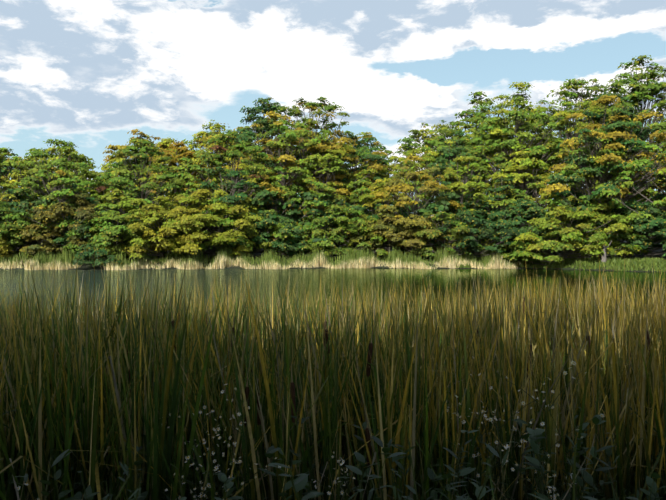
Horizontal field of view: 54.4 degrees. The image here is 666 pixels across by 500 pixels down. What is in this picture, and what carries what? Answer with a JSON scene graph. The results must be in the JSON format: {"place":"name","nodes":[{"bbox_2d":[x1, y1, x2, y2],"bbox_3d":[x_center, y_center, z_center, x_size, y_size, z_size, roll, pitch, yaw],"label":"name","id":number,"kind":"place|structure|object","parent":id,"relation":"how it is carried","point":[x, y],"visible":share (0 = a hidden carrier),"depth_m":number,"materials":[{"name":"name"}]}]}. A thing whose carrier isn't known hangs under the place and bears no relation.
{"place":"outdoors","nodes":[
{"label":"outdoors","id":0,"kind":"place"},
{"bbox_2d":[9,293,650,499],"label":"cattail heads","id":1,"kind":"object","parent":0,"point":[292,392],"visible":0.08,"depth_m":3.77,"materials":[{"name":"brown plant"}]},
{"bbox_2d":[0,268,665,333],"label":"pond water","id":2,"kind":"structure","parent":0,"point":[9,279],"depth_m":44.74,"materials":[{"name":"liquid"}]},
{"bbox_2d":[0,231,665,271],"bbox_3d":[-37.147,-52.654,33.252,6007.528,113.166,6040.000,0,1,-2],"label":"ground","id":3,"kind":"structure","parent":0,"point":[83,266],"depth_m":66.91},
{"bbox_2d":[0,240,532,269],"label":"shore reeds","id":4,"kind":"object","parent":3,"relation":"on","point":[224,258],"visible":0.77,"depth_m":66.87,"materials":[{"name":"beige plant"}]},
{"bbox_2d":[17,357,604,499],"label":"wildflowers","id":5,"kind":"object","parent":3,"relation":"on","point":[245,438],"depth_m":3.17,"materials":[{"name":"green plant"}]},
{"bbox_2d":[0,320,652,499],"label":"dead cattail leaves","id":6,"kind":"object","parent":3,"relation":"on","point":[108,468],"visible":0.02,"depth_m":3.32,"materials":[{"name":"brown plant"}]},
{"bbox_2d":[0,55,665,257],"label":"tree line","id":7,"kind":"object","parent":3,"relation":"on","point":[246,135],"depth_m":78.31,"materials":[{"name":"green plant"}]},
{"bbox_2d":[0,189,665,267],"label":"trees","id":8,"kind":"object","parent":3,"relation":"on","point":[545,223],"depth_m":67.37,"materials":[{"name":"green plant"}]},
{"bbox_2d":[0,239,665,499],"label":"reeds","id":9,"kind":"object","parent":3,"relation":"on","point":[85,377],"visible":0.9,"depth_m":3.69,"materials":[{"name":"green plant"}]},
{"bbox_2d":[9,398,665,499],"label":"bank weeds","id":10,"kind":"object","parent":3,"relation":"on","point":[299,483],"visible":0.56,"depth_m":2.92,"materials":[{"name":"green plant"}]},
{"bbox_2d":[307,465,665,499],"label":"bank grass","id":11,"kind":"structure","parent":3,"relation":"on","point":[614,496],"depth_m":3.30,"materials":[{"name":"green plant"}]},
{"bbox_2d":[451,255,665,271],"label":"bank grass","id":12,"kind":"structure","parent":3,"relation":"on","point":[611,262],"depth_m":63.32,"materials":[{"name":"plant"}]},
{"bbox_2d":[601,241,611,261],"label":"trunk","id":13,"kind":"object","parent":3,"relation":"on","point":[603,258],"visible":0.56,"depth_m":63.40,"materials":[{"name":"grey wood"}]},
{"bbox_2d":[0,0,665,216],"label":"sky","id":14,"kind":"structure","parent":0,"point":[88,74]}
]}

